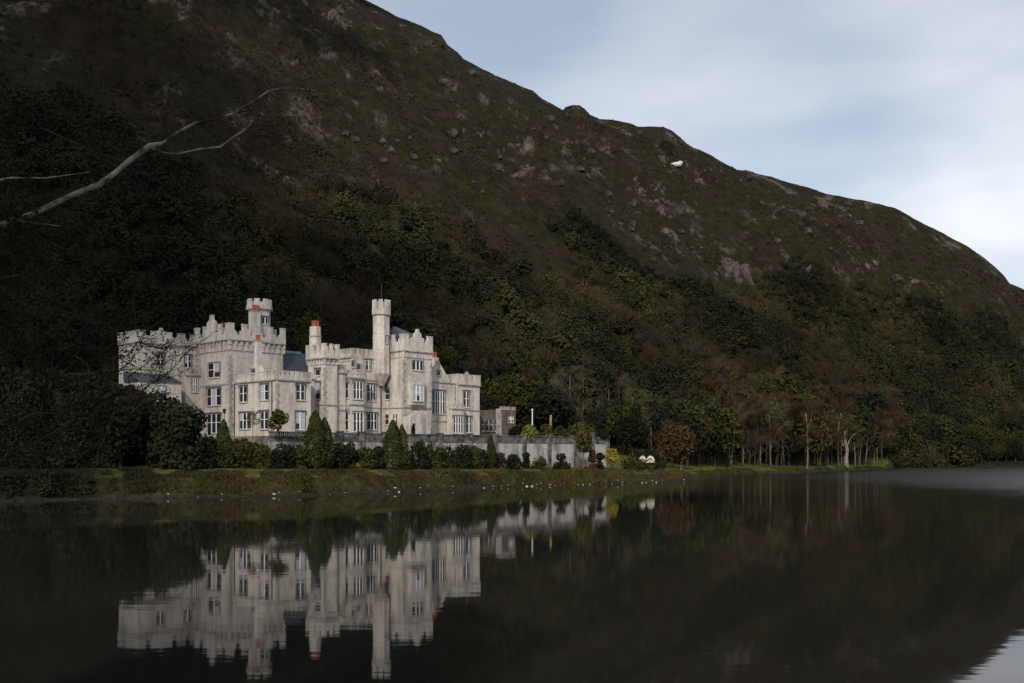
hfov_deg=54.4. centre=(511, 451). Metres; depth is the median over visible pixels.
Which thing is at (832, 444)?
maroon tree
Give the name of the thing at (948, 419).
broadleaf tree
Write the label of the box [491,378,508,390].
broadleaf tree
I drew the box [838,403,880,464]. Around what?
evergreen tree
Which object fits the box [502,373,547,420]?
broadleaf tree
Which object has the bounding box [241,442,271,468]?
shrub
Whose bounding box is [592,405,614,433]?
evergreen tree
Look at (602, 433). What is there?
terrace shrub
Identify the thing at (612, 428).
broadleaf tree
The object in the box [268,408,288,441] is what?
topiary tree
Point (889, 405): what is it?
maroon tree
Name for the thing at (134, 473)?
bank vegetation
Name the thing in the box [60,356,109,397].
evergreen tree
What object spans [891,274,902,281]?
rock outcrop
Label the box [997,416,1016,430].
evergreen tree
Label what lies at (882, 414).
maroon tree
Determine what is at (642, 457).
pampas grass
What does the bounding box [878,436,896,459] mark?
broadleaf tree
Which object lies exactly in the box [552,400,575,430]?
evergreen tree
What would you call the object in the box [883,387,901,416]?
maroon tree
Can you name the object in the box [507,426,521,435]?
terrace shrub
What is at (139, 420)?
evergreen tree
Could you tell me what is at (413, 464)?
shrub
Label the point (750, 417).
maroon tree
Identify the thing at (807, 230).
rock outcrop
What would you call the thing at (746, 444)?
maroon tree
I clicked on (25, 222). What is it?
overhanging tree
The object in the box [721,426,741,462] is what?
olive leafed tree
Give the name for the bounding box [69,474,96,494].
bramble
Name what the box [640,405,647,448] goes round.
olive leafed tree
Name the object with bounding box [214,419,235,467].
conifer
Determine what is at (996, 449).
broadleaf tree
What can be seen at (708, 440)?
broadleaf tree
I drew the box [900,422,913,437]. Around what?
evergreen tree
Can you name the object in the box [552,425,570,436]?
terrace shrub
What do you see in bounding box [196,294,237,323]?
evergreen tree
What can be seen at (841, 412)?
crooked tree
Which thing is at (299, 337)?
broadleaf tree
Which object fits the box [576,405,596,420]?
bare tree
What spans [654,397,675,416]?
maroon tree
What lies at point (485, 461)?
shrub
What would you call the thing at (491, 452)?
conifer
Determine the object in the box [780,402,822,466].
maroon tree
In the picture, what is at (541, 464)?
shrub
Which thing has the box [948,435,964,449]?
broadleaf tree
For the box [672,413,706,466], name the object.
evergreen tree
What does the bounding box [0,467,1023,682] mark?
lake
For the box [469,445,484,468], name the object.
shrub
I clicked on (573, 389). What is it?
bare tree
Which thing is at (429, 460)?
shrub
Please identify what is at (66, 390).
evergreen tree
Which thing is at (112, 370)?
broadleaf tree
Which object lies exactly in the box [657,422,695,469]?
tree
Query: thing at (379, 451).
shrub
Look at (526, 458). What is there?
upright bush
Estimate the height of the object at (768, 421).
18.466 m
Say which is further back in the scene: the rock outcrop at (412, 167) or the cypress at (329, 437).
the rock outcrop at (412, 167)
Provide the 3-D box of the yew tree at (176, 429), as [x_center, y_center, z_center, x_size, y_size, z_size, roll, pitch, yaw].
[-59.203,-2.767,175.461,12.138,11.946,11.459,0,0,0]
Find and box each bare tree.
[529,375,561,408]
[532,370,563,399]
[540,373,560,386]
[554,365,587,391]
[559,381,592,412]
[566,367,600,410]
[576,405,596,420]
[583,393,604,407]
[595,379,619,404]
[601,359,619,387]
[605,366,631,397]
[622,375,637,394]
[622,385,652,408]
[633,395,660,446]
[641,408,665,453]
[659,416,680,464]
[703,390,757,465]
[717,403,748,467]
[727,377,748,402]
[731,399,775,464]
[741,444,757,464]
[745,386,774,464]
[752,394,799,466]
[759,366,788,394]
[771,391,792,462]
[811,415,832,465]
[827,408,841,462]
[832,420,858,464]
[872,410,898,461]
[877,420,894,456]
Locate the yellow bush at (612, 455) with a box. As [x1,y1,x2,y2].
[605,448,618,468]
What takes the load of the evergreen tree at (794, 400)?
on the mountain terrain at (104, 40)
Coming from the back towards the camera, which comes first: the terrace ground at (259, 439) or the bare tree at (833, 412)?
the bare tree at (833, 412)
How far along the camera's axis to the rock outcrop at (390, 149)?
503.58 m
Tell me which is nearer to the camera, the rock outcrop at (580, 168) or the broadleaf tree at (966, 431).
the broadleaf tree at (966, 431)
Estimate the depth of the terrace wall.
226.18 m
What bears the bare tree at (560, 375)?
on the mountain terrain at (104, 40)
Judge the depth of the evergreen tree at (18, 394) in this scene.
162.25 m
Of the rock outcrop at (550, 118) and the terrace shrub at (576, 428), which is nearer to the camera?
the terrace shrub at (576, 428)
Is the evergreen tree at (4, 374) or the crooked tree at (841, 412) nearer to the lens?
the evergreen tree at (4, 374)
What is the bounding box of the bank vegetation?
[0,463,892,498]
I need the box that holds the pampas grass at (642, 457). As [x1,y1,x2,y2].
[639,456,646,469]
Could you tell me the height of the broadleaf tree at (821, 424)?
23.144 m
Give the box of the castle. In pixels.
[117,284,480,437]
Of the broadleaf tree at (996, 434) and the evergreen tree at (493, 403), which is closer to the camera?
the evergreen tree at (493, 403)
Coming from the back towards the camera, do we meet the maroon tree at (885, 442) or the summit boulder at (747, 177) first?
the summit boulder at (747, 177)
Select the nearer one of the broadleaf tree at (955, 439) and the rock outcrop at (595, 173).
the broadleaf tree at (955, 439)
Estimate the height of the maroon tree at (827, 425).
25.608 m
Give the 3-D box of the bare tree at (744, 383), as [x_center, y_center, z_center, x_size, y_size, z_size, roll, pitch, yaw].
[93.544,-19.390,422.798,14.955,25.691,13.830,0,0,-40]
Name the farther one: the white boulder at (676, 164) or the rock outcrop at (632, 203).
the white boulder at (676, 164)
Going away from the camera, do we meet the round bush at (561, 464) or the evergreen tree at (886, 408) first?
the round bush at (561, 464)
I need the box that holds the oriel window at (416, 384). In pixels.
[408,374,424,409]
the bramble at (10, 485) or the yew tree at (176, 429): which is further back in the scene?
the yew tree at (176, 429)
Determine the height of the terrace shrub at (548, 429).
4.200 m
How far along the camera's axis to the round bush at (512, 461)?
223.73 m
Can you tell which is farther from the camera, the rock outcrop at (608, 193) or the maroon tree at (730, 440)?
the rock outcrop at (608, 193)
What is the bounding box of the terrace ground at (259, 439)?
[190,436,426,453]
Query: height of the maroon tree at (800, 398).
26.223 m
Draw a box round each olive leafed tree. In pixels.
[291,312,328,339]
[440,344,457,365]
[480,377,512,407]
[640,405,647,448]
[697,386,727,405]
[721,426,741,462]
[893,422,905,430]
[972,415,991,427]
[1002,434,1015,441]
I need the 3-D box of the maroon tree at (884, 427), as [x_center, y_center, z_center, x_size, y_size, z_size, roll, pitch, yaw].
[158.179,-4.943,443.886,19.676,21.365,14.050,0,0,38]
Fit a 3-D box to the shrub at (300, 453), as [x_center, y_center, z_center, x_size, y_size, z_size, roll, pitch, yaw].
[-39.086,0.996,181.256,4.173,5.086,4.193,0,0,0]
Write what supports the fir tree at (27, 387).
on the mountain terrain at (104, 40)
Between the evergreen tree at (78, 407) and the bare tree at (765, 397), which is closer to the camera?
the evergreen tree at (78, 407)
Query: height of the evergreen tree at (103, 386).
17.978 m
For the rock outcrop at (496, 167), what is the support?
on the mountain terrain at (104, 40)
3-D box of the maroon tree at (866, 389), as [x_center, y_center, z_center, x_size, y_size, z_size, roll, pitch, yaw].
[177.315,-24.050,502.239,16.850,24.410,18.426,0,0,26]
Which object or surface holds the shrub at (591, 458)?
on the mountain terrain at (104, 40)
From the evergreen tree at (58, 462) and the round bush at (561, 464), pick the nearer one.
the evergreen tree at (58, 462)
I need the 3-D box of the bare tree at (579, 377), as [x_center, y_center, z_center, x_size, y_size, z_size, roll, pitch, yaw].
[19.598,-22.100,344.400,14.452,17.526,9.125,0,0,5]
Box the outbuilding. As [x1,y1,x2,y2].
[480,406,515,434]
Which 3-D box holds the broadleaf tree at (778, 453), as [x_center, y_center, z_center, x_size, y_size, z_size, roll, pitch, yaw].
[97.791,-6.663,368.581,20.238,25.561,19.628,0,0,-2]
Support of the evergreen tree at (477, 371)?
on the mountain terrain at (104, 40)
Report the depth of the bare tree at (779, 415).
360.11 m
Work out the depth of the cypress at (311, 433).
181.67 m
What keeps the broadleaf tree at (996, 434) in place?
on the mountain terrain at (104, 40)
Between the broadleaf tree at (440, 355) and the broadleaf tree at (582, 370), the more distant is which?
the broadleaf tree at (582, 370)
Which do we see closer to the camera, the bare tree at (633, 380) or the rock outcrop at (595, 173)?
the bare tree at (633, 380)
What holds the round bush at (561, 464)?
on the mountain terrain at (104, 40)
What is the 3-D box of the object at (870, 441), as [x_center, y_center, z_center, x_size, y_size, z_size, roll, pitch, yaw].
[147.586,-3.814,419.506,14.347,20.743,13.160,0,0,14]
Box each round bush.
[505,454,521,469]
[552,453,570,468]
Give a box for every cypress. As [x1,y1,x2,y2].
[302,410,331,468]
[311,417,336,468]
[382,419,405,469]
[390,424,411,469]
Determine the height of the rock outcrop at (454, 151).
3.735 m
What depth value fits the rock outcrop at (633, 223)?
591.34 m
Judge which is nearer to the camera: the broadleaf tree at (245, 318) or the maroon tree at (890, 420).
the broadleaf tree at (245, 318)
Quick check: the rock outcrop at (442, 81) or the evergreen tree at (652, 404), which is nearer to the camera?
the evergreen tree at (652, 404)
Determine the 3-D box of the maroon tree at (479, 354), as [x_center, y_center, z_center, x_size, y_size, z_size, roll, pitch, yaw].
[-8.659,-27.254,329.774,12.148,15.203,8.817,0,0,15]
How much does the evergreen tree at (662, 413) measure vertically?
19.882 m
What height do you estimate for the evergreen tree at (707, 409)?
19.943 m
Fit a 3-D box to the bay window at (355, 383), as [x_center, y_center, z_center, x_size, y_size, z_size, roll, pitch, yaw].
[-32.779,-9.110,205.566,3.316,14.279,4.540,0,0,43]
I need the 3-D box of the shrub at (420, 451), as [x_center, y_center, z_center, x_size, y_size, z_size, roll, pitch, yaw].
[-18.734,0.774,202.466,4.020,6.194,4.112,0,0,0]
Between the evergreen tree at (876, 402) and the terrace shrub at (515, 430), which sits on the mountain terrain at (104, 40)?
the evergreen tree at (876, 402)
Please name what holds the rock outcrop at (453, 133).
on the mountain terrain at (104, 40)
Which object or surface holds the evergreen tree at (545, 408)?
on the mountain terrain at (104, 40)
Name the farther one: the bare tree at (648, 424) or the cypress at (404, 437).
the bare tree at (648, 424)
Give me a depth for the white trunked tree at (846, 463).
394.74 m
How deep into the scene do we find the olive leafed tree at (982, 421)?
528.43 m
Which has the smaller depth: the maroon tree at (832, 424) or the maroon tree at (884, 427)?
the maroon tree at (832, 424)
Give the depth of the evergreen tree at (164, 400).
177.85 m
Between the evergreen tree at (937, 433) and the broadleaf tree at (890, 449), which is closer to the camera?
the broadleaf tree at (890, 449)
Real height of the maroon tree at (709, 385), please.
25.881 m
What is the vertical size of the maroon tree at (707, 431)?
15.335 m
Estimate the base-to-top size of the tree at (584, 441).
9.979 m
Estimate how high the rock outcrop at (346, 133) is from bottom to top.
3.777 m
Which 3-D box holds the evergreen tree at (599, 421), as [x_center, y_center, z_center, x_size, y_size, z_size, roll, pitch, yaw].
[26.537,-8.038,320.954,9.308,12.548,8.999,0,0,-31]
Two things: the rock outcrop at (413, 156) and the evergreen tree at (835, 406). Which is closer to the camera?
the evergreen tree at (835, 406)
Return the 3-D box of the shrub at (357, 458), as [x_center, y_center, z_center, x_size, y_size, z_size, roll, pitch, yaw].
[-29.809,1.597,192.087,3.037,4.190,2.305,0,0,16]
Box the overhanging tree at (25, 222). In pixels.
[0,0,347,481]
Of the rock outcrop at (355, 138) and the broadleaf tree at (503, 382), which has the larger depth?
the rock outcrop at (355, 138)
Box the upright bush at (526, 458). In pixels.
[521,452,530,468]
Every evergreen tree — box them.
[0,365,50,435]
[0,372,19,408]
[0,389,48,468]
[15,364,75,432]
[35,415,96,468]
[53,386,115,447]
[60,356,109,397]
[81,423,133,467]
[93,380,150,399]
[95,382,149,466]
[113,383,153,463]
[130,390,181,465]
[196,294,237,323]
[217,316,241,331]
[285,334,305,353]
[467,366,491,387]
[480,393,507,409]
[494,361,515,375]
[530,384,568,426]
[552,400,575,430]
[558,367,578,390]
[582,408,606,430]
[586,359,618,394]
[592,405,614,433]
[611,400,639,445]
[615,413,650,455]
[642,399,665,452]
[648,401,685,462]
[663,397,697,462]
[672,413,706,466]
[697,405,725,464]
[700,441,720,463]
[740,390,769,456]
[759,404,782,463]
[773,396,803,462]
[778,419,806,466]
[820,407,847,461]
[825,405,854,461]
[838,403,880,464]
[854,389,886,413]
[873,406,896,429]
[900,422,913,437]
[925,422,945,442]
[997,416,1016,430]
[1000,443,1014,461]
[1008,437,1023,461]
[1014,420,1022,431]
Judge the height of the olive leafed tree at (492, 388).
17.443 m
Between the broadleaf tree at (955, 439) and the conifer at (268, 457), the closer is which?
the conifer at (268, 457)
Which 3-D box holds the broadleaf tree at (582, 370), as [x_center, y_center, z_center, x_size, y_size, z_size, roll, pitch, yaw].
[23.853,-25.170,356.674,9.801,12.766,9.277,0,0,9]
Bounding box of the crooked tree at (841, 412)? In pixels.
[831,409,843,449]
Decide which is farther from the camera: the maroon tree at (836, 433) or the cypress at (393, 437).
the maroon tree at (836, 433)
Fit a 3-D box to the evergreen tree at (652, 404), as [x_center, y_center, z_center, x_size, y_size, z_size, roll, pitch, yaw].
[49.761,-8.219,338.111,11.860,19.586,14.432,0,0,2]
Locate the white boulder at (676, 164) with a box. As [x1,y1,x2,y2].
[671,162,681,166]
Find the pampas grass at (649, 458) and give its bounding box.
[646,456,655,471]
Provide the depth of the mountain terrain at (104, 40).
540.76 m
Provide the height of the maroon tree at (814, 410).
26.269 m
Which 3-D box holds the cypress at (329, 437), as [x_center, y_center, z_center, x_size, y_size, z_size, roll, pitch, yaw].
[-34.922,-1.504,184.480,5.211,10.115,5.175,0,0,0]
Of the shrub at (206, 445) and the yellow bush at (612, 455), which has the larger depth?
the yellow bush at (612, 455)
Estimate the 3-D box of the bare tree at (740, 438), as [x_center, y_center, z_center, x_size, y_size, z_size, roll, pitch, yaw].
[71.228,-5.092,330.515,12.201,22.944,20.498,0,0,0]
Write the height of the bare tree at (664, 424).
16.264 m
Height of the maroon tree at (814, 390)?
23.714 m
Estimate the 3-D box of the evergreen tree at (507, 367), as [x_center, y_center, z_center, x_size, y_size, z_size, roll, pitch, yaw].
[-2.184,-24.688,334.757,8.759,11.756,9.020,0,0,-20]
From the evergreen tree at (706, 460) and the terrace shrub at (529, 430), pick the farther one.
the evergreen tree at (706, 460)
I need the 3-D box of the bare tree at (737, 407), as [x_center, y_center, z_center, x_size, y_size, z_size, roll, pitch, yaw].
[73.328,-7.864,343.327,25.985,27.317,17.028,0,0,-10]
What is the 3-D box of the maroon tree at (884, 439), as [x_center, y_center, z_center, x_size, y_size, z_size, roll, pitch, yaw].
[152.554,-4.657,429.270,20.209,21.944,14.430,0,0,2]
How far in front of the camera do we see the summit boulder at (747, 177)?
801.02 m
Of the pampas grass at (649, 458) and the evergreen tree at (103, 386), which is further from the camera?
the pampas grass at (649, 458)
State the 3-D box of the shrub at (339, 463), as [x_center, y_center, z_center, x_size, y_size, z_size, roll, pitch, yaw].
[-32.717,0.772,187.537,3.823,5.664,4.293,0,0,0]
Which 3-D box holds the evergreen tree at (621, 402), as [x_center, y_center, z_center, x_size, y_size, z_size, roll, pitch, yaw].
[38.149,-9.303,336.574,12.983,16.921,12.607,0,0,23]
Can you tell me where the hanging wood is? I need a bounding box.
[0,0,1023,467]
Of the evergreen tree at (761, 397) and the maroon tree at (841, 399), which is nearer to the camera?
the evergreen tree at (761, 397)
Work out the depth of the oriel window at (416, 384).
211.44 m
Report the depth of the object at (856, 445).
408.98 m
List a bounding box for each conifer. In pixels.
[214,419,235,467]
[263,445,272,467]
[485,435,496,467]
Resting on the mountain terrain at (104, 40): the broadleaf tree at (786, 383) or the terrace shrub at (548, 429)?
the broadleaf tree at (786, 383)
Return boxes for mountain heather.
[0,0,1023,371]
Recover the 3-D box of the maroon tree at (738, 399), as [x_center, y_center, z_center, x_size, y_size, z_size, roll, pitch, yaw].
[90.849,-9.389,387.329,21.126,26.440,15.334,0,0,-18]
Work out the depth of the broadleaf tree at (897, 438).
476.56 m
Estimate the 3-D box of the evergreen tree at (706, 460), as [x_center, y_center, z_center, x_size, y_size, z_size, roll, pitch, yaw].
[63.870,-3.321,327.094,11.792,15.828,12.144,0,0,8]
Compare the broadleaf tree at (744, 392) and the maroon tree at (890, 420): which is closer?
the broadleaf tree at (744, 392)
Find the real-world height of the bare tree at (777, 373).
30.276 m
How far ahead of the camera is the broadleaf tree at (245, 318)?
287.12 m
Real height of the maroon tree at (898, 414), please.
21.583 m
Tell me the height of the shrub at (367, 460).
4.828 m
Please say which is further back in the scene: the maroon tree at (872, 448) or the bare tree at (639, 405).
the maroon tree at (872, 448)
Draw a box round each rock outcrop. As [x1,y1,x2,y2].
[342,130,349,136]
[350,136,359,141]
[351,99,359,107]
[378,158,387,162]
[379,137,387,144]
[387,146,395,153]
[408,165,416,169]
[409,153,417,159]
[439,78,447,84]
[444,80,453,86]
[449,128,457,138]
[450,148,457,153]
[467,69,475,74]
[491,163,501,170]
[544,115,554,121]
[545,164,556,172]
[557,179,563,185]
[576,166,584,171]
[587,148,594,154]
[590,170,599,176]
[606,190,611,197]
[628,200,637,206]
[629,220,636,227]
[804,227,812,234]
[856,220,863,224]
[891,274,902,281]
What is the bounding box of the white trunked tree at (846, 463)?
[835,423,859,468]
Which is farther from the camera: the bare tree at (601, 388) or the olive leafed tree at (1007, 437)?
the olive leafed tree at (1007, 437)
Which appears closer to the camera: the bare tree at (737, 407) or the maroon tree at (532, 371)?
the maroon tree at (532, 371)
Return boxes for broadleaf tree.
[92,358,118,385]
[238,306,273,328]
[286,327,309,351]
[433,346,443,364]
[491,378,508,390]
[498,371,521,390]
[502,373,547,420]
[514,356,550,386]
[571,364,591,391]
[604,398,647,454]
[625,387,655,410]
[670,400,710,456]
[691,411,716,464]
[702,403,742,466]
[729,387,780,458]
[752,378,779,393]
[757,400,806,465]
[767,372,805,400]
[789,388,818,403]
[799,411,833,465]
[827,409,865,464]
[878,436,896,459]
[889,433,900,457]
[936,416,953,427]
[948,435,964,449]
[953,422,974,439]
[973,426,994,445]
[985,430,1001,444]
[989,442,1006,461]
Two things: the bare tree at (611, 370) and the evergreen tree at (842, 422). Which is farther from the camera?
the evergreen tree at (842, 422)
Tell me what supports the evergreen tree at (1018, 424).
on the mountain terrain at (104, 40)
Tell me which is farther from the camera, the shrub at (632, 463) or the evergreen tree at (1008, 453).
the evergreen tree at (1008, 453)
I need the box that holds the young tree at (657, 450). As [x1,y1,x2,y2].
[656,446,668,466]
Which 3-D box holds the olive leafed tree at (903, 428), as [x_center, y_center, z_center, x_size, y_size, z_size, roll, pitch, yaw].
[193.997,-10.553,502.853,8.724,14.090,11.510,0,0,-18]
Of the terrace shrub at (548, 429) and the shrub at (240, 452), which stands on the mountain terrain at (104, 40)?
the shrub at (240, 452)
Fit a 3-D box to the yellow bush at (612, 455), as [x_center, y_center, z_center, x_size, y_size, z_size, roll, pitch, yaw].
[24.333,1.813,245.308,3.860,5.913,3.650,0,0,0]
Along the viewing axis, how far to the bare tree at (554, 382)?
320.86 m
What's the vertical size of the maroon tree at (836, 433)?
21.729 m
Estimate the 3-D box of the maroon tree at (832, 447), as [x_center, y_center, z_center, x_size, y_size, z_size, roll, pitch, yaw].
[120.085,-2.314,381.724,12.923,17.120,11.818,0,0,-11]
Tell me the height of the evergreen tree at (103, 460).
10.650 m
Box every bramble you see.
[0,473,24,495]
[30,469,64,495]
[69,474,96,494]
[103,478,118,492]
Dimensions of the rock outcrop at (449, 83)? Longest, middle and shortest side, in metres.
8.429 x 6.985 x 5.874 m
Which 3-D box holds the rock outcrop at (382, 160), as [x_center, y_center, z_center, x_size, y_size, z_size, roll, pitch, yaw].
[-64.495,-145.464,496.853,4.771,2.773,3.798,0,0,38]
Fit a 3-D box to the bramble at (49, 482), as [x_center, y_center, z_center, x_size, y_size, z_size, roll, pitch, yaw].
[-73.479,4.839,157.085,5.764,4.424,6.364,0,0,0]
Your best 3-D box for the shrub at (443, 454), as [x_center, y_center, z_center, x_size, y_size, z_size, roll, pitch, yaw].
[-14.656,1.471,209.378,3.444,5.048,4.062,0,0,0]
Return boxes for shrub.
[191,432,225,468]
[224,438,258,467]
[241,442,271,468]
[244,411,259,434]
[265,442,296,468]
[288,444,308,468]
[305,453,313,468]
[328,441,347,468]
[336,442,357,468]
[353,451,361,462]
[357,447,377,469]
[373,446,386,468]
[405,451,416,468]
[410,441,428,469]
[423,446,435,468]
[426,443,444,468]
[439,447,448,468]
[442,446,458,468]
[450,450,464,468]
[453,444,473,468]
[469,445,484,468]
[479,449,489,468]
[495,452,505,467]
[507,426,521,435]
[521,425,538,435]
[531,456,549,468]
[538,424,553,435]
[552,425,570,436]
[567,421,596,437]
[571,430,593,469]
[585,450,597,468]
[594,452,605,469]
[595,428,609,438]
[619,454,643,469]
[638,449,668,469]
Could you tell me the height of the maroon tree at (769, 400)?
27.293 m
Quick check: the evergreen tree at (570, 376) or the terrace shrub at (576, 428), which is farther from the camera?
the evergreen tree at (570, 376)
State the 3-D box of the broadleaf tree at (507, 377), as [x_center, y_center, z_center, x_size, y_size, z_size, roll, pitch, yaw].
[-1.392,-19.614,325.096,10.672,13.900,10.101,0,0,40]
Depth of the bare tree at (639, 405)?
358.19 m
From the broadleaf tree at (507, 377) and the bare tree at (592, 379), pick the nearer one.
the broadleaf tree at (507, 377)
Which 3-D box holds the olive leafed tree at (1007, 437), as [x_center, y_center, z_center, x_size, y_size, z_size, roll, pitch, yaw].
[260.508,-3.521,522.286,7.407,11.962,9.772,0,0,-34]
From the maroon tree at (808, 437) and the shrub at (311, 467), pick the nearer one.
the shrub at (311, 467)
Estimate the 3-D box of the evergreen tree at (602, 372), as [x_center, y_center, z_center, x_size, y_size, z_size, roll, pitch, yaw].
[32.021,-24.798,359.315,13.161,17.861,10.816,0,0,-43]
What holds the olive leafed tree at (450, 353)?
on the mountain terrain at (104, 40)
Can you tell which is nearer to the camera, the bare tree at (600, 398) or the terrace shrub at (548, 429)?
the terrace shrub at (548, 429)
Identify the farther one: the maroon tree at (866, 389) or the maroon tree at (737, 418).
the maroon tree at (866, 389)
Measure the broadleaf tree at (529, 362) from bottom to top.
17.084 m
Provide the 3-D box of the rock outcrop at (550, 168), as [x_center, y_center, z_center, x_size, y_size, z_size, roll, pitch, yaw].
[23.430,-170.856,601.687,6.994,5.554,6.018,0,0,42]
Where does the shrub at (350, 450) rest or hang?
on the mountain terrain at (104, 40)
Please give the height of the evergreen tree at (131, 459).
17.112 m
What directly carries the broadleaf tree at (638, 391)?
on the mountain terrain at (104, 40)
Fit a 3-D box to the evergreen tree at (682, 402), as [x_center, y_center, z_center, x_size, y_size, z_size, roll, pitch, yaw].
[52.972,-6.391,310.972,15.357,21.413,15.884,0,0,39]
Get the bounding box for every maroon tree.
[470,347,501,370]
[508,365,541,397]
[649,425,673,465]
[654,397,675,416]
[692,421,714,466]
[700,376,745,407]
[720,379,749,398]
[720,394,745,458]
[723,370,769,394]
[723,417,742,466]
[725,407,746,465]
[731,375,748,394]
[737,394,772,465]
[738,411,770,465]
[739,411,782,465]
[743,405,766,462]
[751,396,784,461]
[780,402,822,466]
[786,394,810,401]
[787,411,826,461]
[791,402,825,466]
[800,400,842,464]
[805,385,826,404]
[812,413,830,464]
[813,431,838,465]
[815,389,832,407]
[820,415,849,465]
[821,389,848,405]
[823,421,837,461]
[830,417,847,464]
[841,386,862,405]
[851,382,872,402]
[856,421,879,465]
[862,436,888,464]
[865,419,890,462]
[871,407,907,463]
[872,410,896,457]
[873,390,899,415]
[880,424,893,459]
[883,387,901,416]
[887,400,911,426]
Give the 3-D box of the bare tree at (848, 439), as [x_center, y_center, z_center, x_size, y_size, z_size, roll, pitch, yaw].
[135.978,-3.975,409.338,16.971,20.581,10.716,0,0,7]
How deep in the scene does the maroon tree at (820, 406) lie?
382.67 m
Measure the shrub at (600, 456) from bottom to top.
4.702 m
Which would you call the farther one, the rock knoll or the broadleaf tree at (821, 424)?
the rock knoll
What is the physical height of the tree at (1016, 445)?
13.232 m
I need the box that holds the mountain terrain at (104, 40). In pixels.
[0,0,1023,501]
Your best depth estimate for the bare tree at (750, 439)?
358.12 m
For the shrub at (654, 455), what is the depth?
260.36 m
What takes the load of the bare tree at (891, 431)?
on the mountain terrain at (104, 40)
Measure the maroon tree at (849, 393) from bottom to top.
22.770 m
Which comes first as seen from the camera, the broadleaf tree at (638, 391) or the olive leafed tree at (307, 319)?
the olive leafed tree at (307, 319)
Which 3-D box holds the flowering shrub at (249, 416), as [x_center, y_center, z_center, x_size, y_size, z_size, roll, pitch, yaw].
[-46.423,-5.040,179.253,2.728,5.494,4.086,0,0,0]
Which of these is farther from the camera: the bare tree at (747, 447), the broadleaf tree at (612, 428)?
the bare tree at (747, 447)
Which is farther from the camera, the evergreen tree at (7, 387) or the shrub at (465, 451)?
the shrub at (465, 451)
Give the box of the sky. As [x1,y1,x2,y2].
[367,0,1023,288]
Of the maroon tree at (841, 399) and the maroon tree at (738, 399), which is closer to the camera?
the maroon tree at (738, 399)
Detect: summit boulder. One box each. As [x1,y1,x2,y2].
[432,37,443,48]
[563,110,568,116]
[569,108,580,117]
[741,174,751,181]
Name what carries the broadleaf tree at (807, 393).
on the mountain terrain at (104, 40)
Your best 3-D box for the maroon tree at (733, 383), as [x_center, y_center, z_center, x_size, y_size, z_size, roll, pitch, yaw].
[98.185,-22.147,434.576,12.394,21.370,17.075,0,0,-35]
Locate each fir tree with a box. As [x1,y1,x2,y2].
[10,366,47,447]
[47,391,72,440]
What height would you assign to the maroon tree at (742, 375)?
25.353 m
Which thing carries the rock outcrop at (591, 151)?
on the mountain terrain at (104, 40)
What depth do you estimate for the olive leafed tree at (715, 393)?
416.23 m
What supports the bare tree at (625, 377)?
on the mountain terrain at (104, 40)
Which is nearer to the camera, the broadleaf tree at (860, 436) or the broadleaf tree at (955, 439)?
the broadleaf tree at (860, 436)
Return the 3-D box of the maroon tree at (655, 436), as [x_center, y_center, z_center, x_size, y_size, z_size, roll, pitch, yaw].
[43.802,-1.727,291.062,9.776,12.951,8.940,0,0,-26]
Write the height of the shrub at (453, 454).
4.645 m
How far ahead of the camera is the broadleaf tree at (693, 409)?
301.62 m
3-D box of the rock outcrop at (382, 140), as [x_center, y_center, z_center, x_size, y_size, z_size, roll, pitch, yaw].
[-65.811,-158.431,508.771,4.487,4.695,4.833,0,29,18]
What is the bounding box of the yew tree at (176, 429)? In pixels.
[143,403,209,469]
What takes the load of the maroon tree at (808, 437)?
on the mountain terrain at (104, 40)
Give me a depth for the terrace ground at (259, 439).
185.17 m
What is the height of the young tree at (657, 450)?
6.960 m
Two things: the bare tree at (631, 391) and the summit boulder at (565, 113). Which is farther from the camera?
the summit boulder at (565, 113)
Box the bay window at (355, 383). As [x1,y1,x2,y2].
[346,372,365,436]
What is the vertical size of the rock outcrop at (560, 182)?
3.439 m
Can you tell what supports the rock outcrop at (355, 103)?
on the mountain terrain at (104, 40)
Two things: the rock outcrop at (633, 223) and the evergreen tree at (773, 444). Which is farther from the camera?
the rock outcrop at (633, 223)
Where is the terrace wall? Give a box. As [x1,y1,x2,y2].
[267,431,609,467]
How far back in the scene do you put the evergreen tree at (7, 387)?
171.50 m
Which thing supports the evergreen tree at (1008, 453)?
on the mountain terrain at (104, 40)
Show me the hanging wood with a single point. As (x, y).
(958, 394)
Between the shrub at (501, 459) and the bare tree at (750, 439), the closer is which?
the shrub at (501, 459)
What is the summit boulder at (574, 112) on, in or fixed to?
on the mountain terrain at (104, 40)
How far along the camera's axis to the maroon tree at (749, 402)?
360.68 m
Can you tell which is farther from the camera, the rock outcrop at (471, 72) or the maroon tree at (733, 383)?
the rock outcrop at (471, 72)
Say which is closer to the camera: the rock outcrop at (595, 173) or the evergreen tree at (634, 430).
the evergreen tree at (634, 430)
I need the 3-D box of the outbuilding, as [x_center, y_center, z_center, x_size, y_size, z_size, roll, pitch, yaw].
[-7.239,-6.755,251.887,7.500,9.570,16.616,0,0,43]

